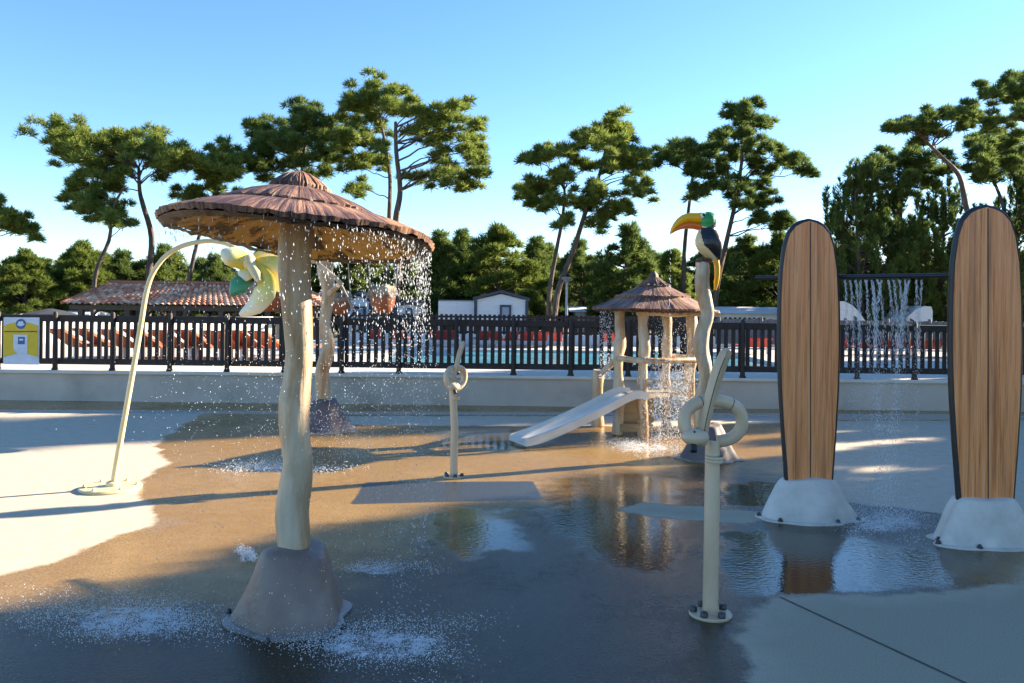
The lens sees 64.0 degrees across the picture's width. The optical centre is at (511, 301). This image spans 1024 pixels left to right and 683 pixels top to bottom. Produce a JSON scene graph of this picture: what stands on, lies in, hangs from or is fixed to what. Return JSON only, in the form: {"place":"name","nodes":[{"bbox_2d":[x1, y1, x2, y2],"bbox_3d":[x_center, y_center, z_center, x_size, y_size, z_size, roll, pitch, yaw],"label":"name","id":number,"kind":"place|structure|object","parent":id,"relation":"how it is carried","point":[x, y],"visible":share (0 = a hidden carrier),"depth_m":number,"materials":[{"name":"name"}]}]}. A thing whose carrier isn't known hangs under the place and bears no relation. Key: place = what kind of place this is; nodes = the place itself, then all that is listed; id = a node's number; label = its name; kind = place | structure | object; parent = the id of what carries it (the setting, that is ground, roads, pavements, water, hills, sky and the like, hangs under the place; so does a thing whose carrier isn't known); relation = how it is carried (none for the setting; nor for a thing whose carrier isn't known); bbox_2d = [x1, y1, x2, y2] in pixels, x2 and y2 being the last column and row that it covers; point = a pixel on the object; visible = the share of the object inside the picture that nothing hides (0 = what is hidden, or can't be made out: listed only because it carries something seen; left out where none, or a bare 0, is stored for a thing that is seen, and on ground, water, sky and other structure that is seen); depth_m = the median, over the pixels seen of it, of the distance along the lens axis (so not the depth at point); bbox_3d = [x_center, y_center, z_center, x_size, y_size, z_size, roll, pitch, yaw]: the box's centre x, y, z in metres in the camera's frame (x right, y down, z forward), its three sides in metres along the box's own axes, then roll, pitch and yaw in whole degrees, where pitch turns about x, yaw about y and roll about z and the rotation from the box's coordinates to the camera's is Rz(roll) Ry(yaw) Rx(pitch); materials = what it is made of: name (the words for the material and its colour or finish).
{"place":"outdoors","nodes":[
{"label":"outdoors","id":0,"kind":"place"},
{"bbox_2d":[1,321,271,343],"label":"deck wall","id":1,"kind":"structure","parent":0,"point":[146,327],"depth_m":22.77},
{"bbox_2d":[60,280,355,339],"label":"tiled pavilion","id":2,"kind":"structure","parent":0,"point":[129,292],"depth_m":27.74,"materials":[{"name":"tile"}]},
{"bbox_2d":[334,328,655,339],"bbox_3d":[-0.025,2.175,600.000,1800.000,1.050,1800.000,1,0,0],"label":"ground","id":3,"kind":"structure","parent":0,"point":[335,335],"depth_m":63.94,"materials":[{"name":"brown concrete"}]},
{"bbox_2d":[0,192,46,243],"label":"pine tree","id":4,"kind":"object","parent":3,"relation":"on","point":[13,221],"visible":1,"depth_m":33.99,"materials":[{"name":"green plant"}]},
{"bbox_2d":[2,256,53,307],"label":"young pine","id":5,"kind":"object","parent":3,"relation":"on","point":[47,261],"visible":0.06,"depth_m":53.97,"materials":[{"name":"green plant"}]},
{"bbox_2d":[0,247,68,313],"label":"young pine","id":6,"kind":"object","parent":3,"relation":"on","point":[22,291],"visible":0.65,"depth_m":41.53,"materials":[{"name":"green plant"}]},
{"bbox_2d":[22,309,76,314],"bbox_3d":[-13.707,1.020,24.300,1.367,1.646,1.367,1,0,-22],"label":"parasol","id":7,"kind":"object","parent":3,"relation":"on","point":[47,312],"visible":0.67,"depth_m":23.93,"materials":[{"name":"fabric"}]},
{"bbox_2d":[52,251,75,295],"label":"young pine","id":8,"kind":"object","parent":3,"relation":"on","point":[56,262],"visible":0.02,"depth_m":53.40,"materials":[{"name":"green plant"}]},
{"bbox_2d":[18,311,110,315],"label":"cabin","id":9,"kind":"object","parent":3,"relation":"on","point":[98,313],"visible":0.07,"depth_m":41.77,"materials":[{"name":"white"}]},
{"bbox_2d":[38,238,122,312],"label":"young pine","id":10,"kind":"object","parent":3,"relation":"on","point":[80,254],"visible":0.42,"depth_m":43.27,"materials":[{"name":"green plant"}]},
{"bbox_2d":[54,170,141,314],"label":"pine tree","id":11,"kind":"object","parent":3,"relation":"on","point":[90,203],"visible":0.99,"depth_m":35.86,"materials":[{"name":"green plant"}]},
{"bbox_2d":[10,112,212,315],"bbox_3d":[-18.179,-3.233,37.942,9.813,11.485,7.700,1,0,0],"label":"pine tree","id":12,"kind":"object","parent":3,"relation":"on","point":[81,144],"visible":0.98,"depth_m":36.88,"materials":[{"name":"green plant"}]},
{"bbox_2d":[84,247,159,315],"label":"young pine","id":13,"kind":"object","parent":3,"relation":"on","point":[121,260],"visible":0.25,"depth_m":45.41,"materials":[{"name":"green plant"}]},
{"bbox_2d":[128,242,199,315],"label":"young pine","id":14,"kind":"object","parent":3,"relation":"on","point":[163,273],"visible":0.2,"depth_m":46.45,"materials":[{"name":"green plant"}]},
{"bbox_2d":[182,255,205,274],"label":"young pine","id":15,"kind":"object","parent":3,"relation":"on","point":[200,260],"visible":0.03,"depth_m":53.66,"materials":[{"name":"green plant"}]},
{"bbox_2d":[179,251,241,315],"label":"young pine","id":16,"kind":"object","parent":3,"relation":"on","point":[214,273],"visible":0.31,"depth_m":44.47,"materials":[{"name":"green plant"}]},
{"bbox_2d":[166,132,255,315],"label":"pine tree","id":17,"kind":"object","parent":3,"relation":"on","point":[227,158],"visible":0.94,"depth_m":38.71,"materials":[{"name":"green plant"}]},
{"bbox_2d":[239,93,349,184],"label":"pine tree","id":18,"kind":"object","parent":3,"relation":"on","point":[294,138],"visible":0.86,"depth_m":40.79,"materials":[{"name":"green plant"}]},
{"bbox_2d":[311,264,335,325],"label":"young pine","id":19,"kind":"object","parent":3,"relation":"on","point":[313,274],"visible":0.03,"depth_m":53.10,"materials":[{"name":"green plant"}]},
{"bbox_2d":[318,262,392,331],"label":"young pine","id":20,"kind":"object","parent":3,"relation":"on","point":[361,281],"visible":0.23,"depth_m":43.16,"materials":[{"name":"green plant"}]},
{"bbox_2d":[344,292,380,339],"bbox_3d":[-7.136,0.929,39.500,1.363,2.779,3.300,1,0,0],"label":"mobile home","id":21,"kind":"object","parent":3,"relation":"on","point":[362,308],"visible":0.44,"depth_m":38.00,"materials":[{"name":"white"}]},
{"bbox_2d":[315,65,413,332],"bbox_3d":[-7.053,-4.579,40.215,5.254,14.400,6.766,1,0,0],"label":"pine tree","id":22,"kind":"object","parent":3,"relation":"on","point":[365,101],"visible":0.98,"depth_m":39.95,"materials":[{"name":"green plant"}]},
{"bbox_2d":[392,261,431,301],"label":"young pine","id":23,"kind":"object","parent":3,"relation":"on","point":[406,285],"visible":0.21,"depth_m":45.33,"materials":[{"name":"green plant"}]},
{"bbox_2d":[394,300,430,332],"bbox_3d":[-4.572,1.135,37.500,1.344,2.425,3.300,1,0,0],"label":"mobile home","id":24,"kind":"object","parent":3,"relation":"on","point":[407,305],"visible":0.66,"depth_m":36.00,"materials":[{"name":"white"}]},
{"bbox_2d":[405,227,472,329],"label":"young pine","id":25,"kind":"object","parent":3,"relation":"on","point":[445,267],"visible":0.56,"depth_m":41.41,"materials":[{"name":"green plant"}]},
{"bbox_2d":[392,91,493,312],"bbox_3d":[-3.360,-3.669,38.140,5.088,12.701,6.312,1,0,0],"label":"pine tree","id":26,"kind":"object","parent":3,"relation":"on","point":[471,146],"visible":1,"depth_m":37.62,"materials":[{"name":"green plant"}]},
{"bbox_2d":[446,225,477,299],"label":"young pine","id":27,"kind":"object","parent":3,"relation":"on","point":[460,238],"visible":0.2,"depth_m":43.70,"materials":[{"name":"green plant"}]},
{"bbox_2d":[438,290,529,333],"bbox_3d":[-1.295,1.069,38.500,4.150,3.232,3.300,1,0,0],"label":"mobile home","id":28,"kind":"object","parent":3,"relation":"on","point":[496,303],"visible":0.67,"depth_m":37.00,"materials":[{"name":"white"}]},
{"bbox_2d":[500,305,510,319],"bbox_3d":[-0.294,0.494,36.950,0.513,0.730,0.070,1,0,0],"label":"window","id":29,"kind":"structure","parent":28,"relation":"in","point":[504,309],"depth_m":36.96,"materials":[{"name":"white glass"}]},
{"bbox_2d":[448,221,555,316],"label":"young pine","id":30,"kind":"object","parent":3,"relation":"on","point":[497,240],"visible":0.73,"depth_m":41.32,"materials":[{"name":"green plant"}]},
{"bbox_2d":[0,367,1023,411],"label":"retaining wall","id":31,"kind":"structure","parent":3,"relation":"on","point":[485,389],"depth_m":12.60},
{"bbox_2d":[0,312,1023,379],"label":"slat fence","id":32,"kind":"object","parent":31,"relation":"on","point":[571,324],"visible":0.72,"depth_m":12.69,"materials":[{"name":"metal"}]},
{"bbox_2d":[3,317,39,364],"bbox_3d":[-7.584,0.603,12.659,0.556,0.729,0.024,1,0,0],"label":"pool sign","id":33,"kind":"object","parent":32,"relation":"attached to","point":[21,340],"visible":1,"depth_m":12.65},
{"bbox_2d":[510,234,571,330],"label":"young pine","id":34,"kind":"object","parent":3,"relation":"on","point":[536,248],"visible":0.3,"depth_m":45.57,"materials":[{"name":"green plant"}]},
{"bbox_2d":[506,241,585,305],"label":"young pine","id":35,"kind":"object","parent":3,"relation":"on","point":[551,248],"visible":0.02,"depth_m":53.31,"materials":[{"name":"green plant"}]},
{"bbox_2d":[510,128,599,320],"bbox_3d":[2.006,-2.666,38.215,4.356,10.808,7.303,1,0,0],"label":"pine tree","id":36,"kind":"object","parent":3,"relation":"on","point":[530,189],"visible":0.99,"depth_m":37.05,"materials":[{"name":"green plant"}]},
{"bbox_2d":[562,277,571,314],"bbox_3d":[2.256,0.844,34.000,0.440,3.764,0.429,1,0,0],"label":"lamp post","id":37,"kind":"object","parent":3,"relation":"on","point":[566,279],"visible":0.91,"depth_m":33.95,"materials":[{"name":"metal"}]},
{"bbox_2d":[552,235,604,328],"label":"young pine","id":38,"kind":"object","parent":3,"relation":"on","point":[577,267],"visible":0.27,"depth_m":47.41,"materials":[{"name":"green plant"}]},
{"bbox_2d":[568,306,613,334],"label":"cabin","id":39,"kind":"object","parent":3,"relation":"on","point":[578,311],"visible":0.08,"depth_m":44.00,"materials":[{"name":"white"}]},
{"bbox_2d":[551,102,662,331],"bbox_3d":[5.158,-3.033,36.965,7.324,11.612,5.120,1,0,-31],"label":"pine tree","id":40,"kind":"object","parent":3,"relation":"on","point":[613,134],"visible":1,"depth_m":36.19,"materials":[{"name":"green plant"}]},
{"bbox_2d":[578,220,679,332],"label":"young pine","id":41,"kind":"object","parent":3,"relation":"on","point":[637,250],"visible":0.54,"depth_m":41.05,"materials":[{"name":"green plant"}]},
{"bbox_2d":[656,246,696,332],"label":"young pine","id":42,"kind":"object","parent":3,"relation":"on","point":[664,265],"visible":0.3,"depth_m":45.57,"materials":[{"name":"green plant"}]},
{"bbox_2d":[674,262,695,293],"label":"young pine","id":43,"kind":"object","parent":3,"relation":"on","point":[678,266],"visible":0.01,"depth_m":53.43,"materials":[{"name":"green plant"}]},
{"bbox_2d":[649,125,728,332],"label":"pine tree","id":44,"kind":"object","parent":3,"relation":"on","point":[694,155],"visible":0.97,"depth_m":40.28,"materials":[{"name":"green plant"}]},
{"bbox_2d":[686,251,733,320],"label":"young pine","id":45,"kind":"object","parent":3,"relation":"on","point":[691,262],"visible":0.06,"depth_m":53.72,"materials":[{"name":"green plant"}]},
{"bbox_2d":[697,231,777,306],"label":"young pine","id":46,"kind":"object","parent":3,"relation":"on","point":[735,263],"visible":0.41,"depth_m":43.24,"materials":[{"name":"green plant"}]},
{"bbox_2d":[699,307,776,336],"bbox_3d":[11.083,1.532,40.000,3.622,2.590,4.600,1,0,0],"label":"cabin","id":47,"kind":"object","parent":3,"relation":"on","point":[756,312],"visible":0.28,"depth_m":38.09,"materials":[{"name":"white"}]},
{"bbox_2d":[738,231,785,306],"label":"young pine","id":48,"kind":"object","parent":3,"relation":"on","point":[768,254],"visible":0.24,"depth_m":42.46,"materials":[{"name":"green plant"}]},
{"bbox_2d":[710,94,822,306],"bbox_3d":[12.596,-3.600,39.994,6.730,12.910,6.494,1,0,0],"label":"pine tree","id":49,"kind":"object","parent":3,"relation":"on","point":[747,120],"visible":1,"depth_m":39.21,"materials":[{"name":"green plant"}]},
{"bbox_2d":[840,301,864,320],"bbox_3d":[14.125,1.398,35.070,1.594,2.850,2.260,1,0,0],"label":"caravan","id":50,"kind":"object","parent":3,"relation":"on","point":[843,313],"visible":0.03,"depth_m":34.00,"materials":[{"name":"white"}]},
{"bbox_2d":[828,207,883,320],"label":"young pine","id":51,"kind":"object","parent":3,"relation":"on","point":[852,261],"visible":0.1,"depth_m":39.02,"materials":[{"name":"green plant"}]},
{"bbox_2d":[820,155,947,320],"bbox_3d":[16.393,-1.966,37.959,6.815,9.725,6.599,1,0,-23],"label":"young pine","id":52,"kind":"object","parent":3,"relation":"on","point":[859,208],"visible":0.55,"depth_m":37.27,"materials":[{"name":"green plant"}]},
{"bbox_2d":[834,164,949,321],"bbox_3d":[19.026,-1.971,40.100,6.648,9.796,6.865,1,0,-7],"label":"young pine","id":53,"kind":"object","parent":3,"relation":"on","point":[891,204],"visible":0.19,"depth_m":38.41,"materials":[{"name":"green plant"}]},
{"bbox_2d":[841,143,959,264],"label":"pine tree","id":54,"kind":"object","parent":3,"relation":"on","point":[912,157],"visible":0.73,"depth_m":39.07,"materials":[{"name":"green plant"}]},
{"bbox_2d":[881,306,932,320],"bbox_3d":[17.739,1.520,37.070,1.644,2.689,2.260,1,0,0],"label":"caravan","id":55,"kind":"object","parent":3,"relation":"on","point":[926,312],"visible":0.09,"depth_m":36.00,"materials":[{"name":"white"}]},
{"bbox_2d":[878,170,976,321],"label":"young pine","id":56,"kind":"object","parent":3,"relation":"on","point":[951,207],"visible":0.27,"depth_m":38.39,"materials":[{"name":"green plant"}]},
{"bbox_2d":[878,96,985,211],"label":"pine tree","id":57,"kind":"object","parent":3,"relation":"on","point":[925,125],"visible":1,"depth_m":32.60,"materials":[{"name":"green plant"}]},
{"bbox_2d":[943,145,1023,322],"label":"young pine","id":58,"kind":"object","parent":3,"relation":"on","point":[1017,186],"visible":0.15,"depth_m":37.79,"materials":[{"name":"green plant"}]},
{"bbox_2d":[945,127,1023,213],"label":"pine tree","id":59,"kind":"object","parent":3,"relation":"on","point":[984,164],"visible":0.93,"depth_m":37.03,"materials":[{"name":"green plant"}]},
{"bbox_2d":[968,67,1023,138],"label":"pine tree","id":60,"kind":"object","parent":3,"relation":"on","point":[1007,89],"visible":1,"depth_m":29.02,"materials":[{"name":"green plant"}]},
{"bbox_2d":[1008,193,1023,321],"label":"young pine","id":61,"kind":"object","parent":3,"relation":"on","point":[1021,237],"visible":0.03,"depth_m":39.61,"materials":[{"name":"green plant"}]},
{"bbox_2d":[0,400,1023,682],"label":"splash pad floor","id":62,"kind":"structure","parent":0,"point":[576,554],"depth_m":5.18,"materials":[{"name":"concrete"}]},
{"bbox_2d":[0,576,253,652],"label":"water splash","id":63,"kind":"object","parent":62,"relation":"on","point":[153,620],"visible":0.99,"depth_m":4.03,"materials":[{"name":"white"}]},
{"bbox_2d":[78,239,279,494],"bbox_3d":[-2.718,0.519,6.854,1.743,2.100,0.490,1,0,0],"label":"flower fountain","id":64,"kind":"object","parent":62,"relation":"on","point":[261,268],"visible":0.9,"depth_m":6.81,"materials":[{"name":"paint"}]},
{"bbox_2d":[232,543,258,563],"bbox_3d":[-1.651,1.542,5.101,0.140,0.082,0.383,1,0,-27],"label":"water splash","id":65,"kind":"object","parent":62,"relation":"on","point":[251,555],"visible":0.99,"depth_m":5.07,"materials":[{"name":"white"}]},
{"bbox_2d":[202,454,368,475],"bbox_3d":[-2.148,1.512,7.737,1.724,0.133,0.696,1,0,0],"label":"water splash","id":66,"kind":"object","parent":62,"relation":"on","point":[258,463],"visible":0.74,"depth_m":7.70,"materials":[{"name":"white"}]},
{"bbox_2d":[154,171,434,643],"bbox_3d":[-1.071,0.462,4.133,1.349,2.251,1.355,1,0,0],"label":"thatched umbrella","id":67,"kind":"object","parent":62,"relation":"on","point":[301,199],"visible":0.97,"depth_m":4.04,"materials":[{"name":"brown thatch"},{"name":"brown rock"},{"name":"wood"}]},
{"bbox_2d":[135,210,444,627],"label":"falling water","id":68,"kind":"structure","parent":67,"relation":"hanging from","point":[417,267],"depth_m":3.90,"materials":[{"name":"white liquid"}]},
{"bbox_2d":[123,353,482,455],"bbox_3d":[-2.700,0.975,8.000,5.718,1.147,3.000,1,0,0],"label":"drifting spray","id":69,"kind":"object","parent":62,"relation":"on","point":[317,394],"visible":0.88,"depth_m":7.65,"materials":[{"name":"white liquid"}]},
{"bbox_2d":[236,393,391,466],"bbox_3d":[-1.906,1.215,8.550,1.541,0.729,1.915,1,0,0],"label":"water splash","id":70,"kind":"object","parent":62,"relation":"on","point":[329,441],"visible":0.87,"depth_m":8.41,"materials":[{"name":"white"}]},
{"bbox_2d":[309,259,372,434],"bbox_3d":[-2.345,0.496,10.046,2.096,2.155,0.785,1,0,0],"label":"tree trunk post","id":71,"kind":"object","parent":62,"relation":"on","point":[322,384],"visible":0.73,"depth_m":9.99,"materials":[{"name":"wood"},{"name":"dark rock"}]},
{"bbox_2d":[250,280,280,311],"bbox_3d":[-3.057,-0.194,10.269,0.427,0.633,0.422,1,0,0],"label":"hanging bucket","id":72,"kind":"object","parent":71,"relation":"hanging from","point":[272,306],"visible":0.21,"depth_m":10.16,"materials":[{"name":"plastic"}]},
{"bbox_2d":[332,263,352,315],"bbox_3d":[-2.213,-0.164,10.625,0.304,0.678,0.297,1,0,0],"label":"hanging bucket","id":73,"kind":"object","parent":71,"relation":"hanging from","point":[340,301],"visible":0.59,"depth_m":10.52,"materials":[{"name":"plastic"}]},
{"bbox_2d":[367,263,398,313],"bbox_3d":[-1.580,-0.178,10.052,0.381,0.643,0.356,1,0,0],"label":"hanging bucket","id":74,"kind":"object","parent":71,"relation":"hanging from","point":[385,304],"visible":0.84,"depth_m":9.93,"materials":[{"name":"plastic"}]},
{"bbox_2d":[195,603,518,682],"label":"water splash","id":75,"kind":"object","parent":62,"relation":"on","point":[382,636],"visible":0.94,"depth_m":3.79,"materials":[{"name":"white"}]},
{"bbox_2d":[334,550,448,576],"bbox_3d":[-0.693,1.541,4.875,0.743,0.102,0.311,1,0,0],"label":"water splash","id":76,"kind":"object","parent":62,"relation":"on","point":[384,570],"visible":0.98,"depth_m":4.86,"materials":[{"name":"white"}]},
{"bbox_2d":[443,341,467,478],"bbox_3d":[-0.524,0.973,7.444,0.198,1.241,0.349,1,0,4],"label":"pipe fountain","id":77,"kind":"object","parent":62,"relation":"on","point":[453,386],"visible":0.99,"depth_m":7.43,"materials":[{"name":"beige metal"}]},
{"bbox_2d":[509,271,719,445],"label":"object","id":78,"kind":"object","parent":62,"relation":"on","point":[650,295],"visible":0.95,"depth_m":9.66,"materials":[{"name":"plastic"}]},
{"bbox_2d":[598,311,612,379],"bbox_3d":[1.107,0.513,9.701,0.179,0.810,0.250,1,0,0],"label":"water drip","id":79,"kind":"object","parent":78,"relation":"attached to","point":[605,346],"visible":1,"depth_m":9.69,"materials":[{"name":"white"}]},
{"bbox_2d":[632,316,696,440],"bbox_3d":[1.873,0.886,9.630,0.946,1.447,0.350,1,0,-35],"label":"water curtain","id":80,"kind":"object","parent":78,"relation":"attached to","point":[674,395],"visible":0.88,"depth_m":9.54,"materials":[{"name":"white liquid"}]},
{"bbox_2d":[594,435,683,458],"bbox_3d":[1.562,1.560,9.178,1.441,0.123,1.119,1,0,-36],"label":"water splash","id":81,"kind":"object","parent":62,"relation":"on","point":[633,443],"visible":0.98,"depth_m":9.12,"materials":[{"name":"white"}]},
{"bbox_2d":[670,212,744,463],"bbox_3d":[2.068,0.343,8.539,0.684,2.562,0.678,1,0,-41],"label":"toucan fountain","id":82,"kind":"object","parent":62,"relation":"on","point":[708,243],"visible":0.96,"depth_m":8.46,"materials":[{"name":"beige paint"}]},
{"bbox_2d":[678,348,747,622],"bbox_3d":[1.015,0.922,4.210,0.388,1.379,0.220,1,0,-38],"label":"pipe fountain","id":83,"kind":"object","parent":62,"relation":"on","point":[707,608],"visible":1,"depth_m":4.19,"materials":[{"name":"beige metal"}]},
{"bbox_2d":[755,219,865,525],"bbox_3d":[2.249,0.500,6.158,0.801,2.251,0.453,1,0,0],"label":"surfboard panel","id":84,"kind":"object","parent":62,"relation":"on","point":[806,488],"visible":0.98,"depth_m":6.12,"materials":[{"name":"brown wood"}]},
{"bbox_2d":[810,495,935,544],"bbox_3d":[2.818,1.567,6.129,0.852,0.135,1.591,1,0,41],"label":"water splash","id":85,"kind":"object","parent":62,"relation":"on","point":[880,526],"visible":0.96,"depth_m":5.98,"materials":[{"name":"white"}]},
{"bbox_2d":[781,597,966,682],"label":"floor joint","id":86,"kind":"object","parent":62,"relation":"on","point":[877,641],"visible":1,"depth_m":3.89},
{"bbox_2d":[844,279,923,527],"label":"falling water","id":87,"kind":"structure","parent":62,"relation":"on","point":[905,298],"depth_m":6.01,"materials":[{"name":"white liquid"}]},
{"bbox_2d":[926,205,1023,551],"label":"surfboard panel","id":88,"kind":"object","parent":62,"relation":"on","point":[982,511],"visible":1,"depth_m":5.54,"materials":[{"name":"brown wood"}]},
{"bbox_2d":[755,273,948,279],"bbox_3d":[2.660,-0.186,6.092,1.731,0.049,0.034,1,0,37],"label":"spray bar","id":89,"kind":"object","parent":88,"relation":"attached to","point":[892,276],"visible":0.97,"depth_m":6.02,"materials":[{"name":"black metal"}]},
{"bbox_2d":[0,0,1023,270],"label":"sky","id":90,"kind":"structure","parent":0,"point":[833,71],"materials":[{"name":"blue"}]},
{"bbox_2d":[1,338,1023,378],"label":"pool deck","id":91,"kind":"structure","parent":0,"point":[468,370],"depth_m":16.34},
{"bbox_2d":[50,328,138,357],"bbox_3d":[-8.038,0.791,15.827,0.560,0.589,1.625,1,0,30],"label":"sun lounger","id":92,"kind":"object","parent":91,"relation":"on","point":[66,339],"visible":0.2,"depth_m":15.36,"materials":[{"name":"orange fabric"}]},
{"bbox_2d":[73,328,161,357],"bbox_3d":[-7.679,0.795,16.067,0.560,0.589,1.625,1,0,34],"label":"sun lounger","id":93,"kind":"object","parent":91,"relation":"on","point":[95,336],"visible":0.2,"depth_m":15.59,"materials":[{"name":"orange fabric"}]},
{"bbox_2d":[96,329,183,358],"bbox_3d":[-7.097,0.802,15.826,0.560,0.589,1.625,1,0,31],"label":"sun lounger","id":94,"kind":"object","parent":91,"relation":"on","point":[124,344],"visible":0.15,"depth_m":15.38,"materials":[{"name":"orange fabric"}]},
{"bbox_2d":[123,329,183,357],"bbox_3d":[-6.737,0.806,16.075,0.560,0.589,1.625,1,0,31],"label":"sun lounger","id":95,"kind":"object","parent":91,"relation":"on","point":[146,339],"visible":0.12,"depth_m":15.55,"materials":[{"name":"orange fabric"}]},
{"bbox_2d":[147,330,232,359],"bbox_3d":[-6.159,0.813,15.826,0.560,0.589,1.625,1,0,31],"label":"sun lounger","id":96,"kind":"object","parent":91,"relation":"on","point":[175,340],"visible":0.19,"depth_m":15.39,"materials":[{"name":"orange fabric"}]},
{"bbox_2d":[174,329,255,358],"bbox_3d":[-5.788,0.817,16.078,0.560,0.589,1.625,1,0,30],"label":"sun lounger","id":97,"kind":"object","parent":91,"relation":"on","point":[190,341],"visible":0.26,"depth_m":15.59,"materials":[{"name":"orange fabric"}]},
{"bbox_2d":[203,330,261,359],"bbox_3d":[-5.259,0.823,15.845,0.560,0.589,1.625,1,0,21],"label":"sun lounger","id":98,"kind":"object","parent":91,"relation":"on","point":[212,340],"visible":0.23,"depth_m":15.35,"materials":[{"name":"orange fabric"}]},
{"bbox_2d":[232,330,263,360],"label":"sun lounger","id":99,"kind":"object","parent":91,"relation":"on","point":[241,339],"visible":0.2,"depth_m":15.57,"materials":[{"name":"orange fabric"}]},
{"bbox_2d":[247,330,321,359],"bbox_3d":[-4.261,0.835,15.813,0.560,0.589,1.625,1,0,36],"label":"sun lounger","id":100,"kind":"object","parent":91,"relation":"on","point":[270,340],"visible":0.19,"depth_m":15.34,"materials":[{"name":"orange fabric"}]},
{"bbox_2d":[715,317,1023,349],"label":"board fence","id":101,"kind":"object","parent":91,"relation":"on","point":[762,320],"visible":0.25,"depth_m":22.39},
{"bbox_2d":[379,351,776,372],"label":"pool water","id":102,"kind":"structure","parent":0,"point":[518,358],"depth_m":18.18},
{"bbox_2d":[350,333,941,348],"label":"pool wall","id":103,"kind":"structure","parent":0,"point":[525,342],"depth_m":22.88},
{"bbox_2d":[354,313,767,336],"bbox_3d":[1.374,0.656,22.998,11.638,0.560,0.044,1,0,0],"label":"picket fence","id":104,"kind":"object","parent":103,"relation":"on","point":[489,317],"visible":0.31,"depth_m":22.98,"materials":[{"name":"brown paint"}]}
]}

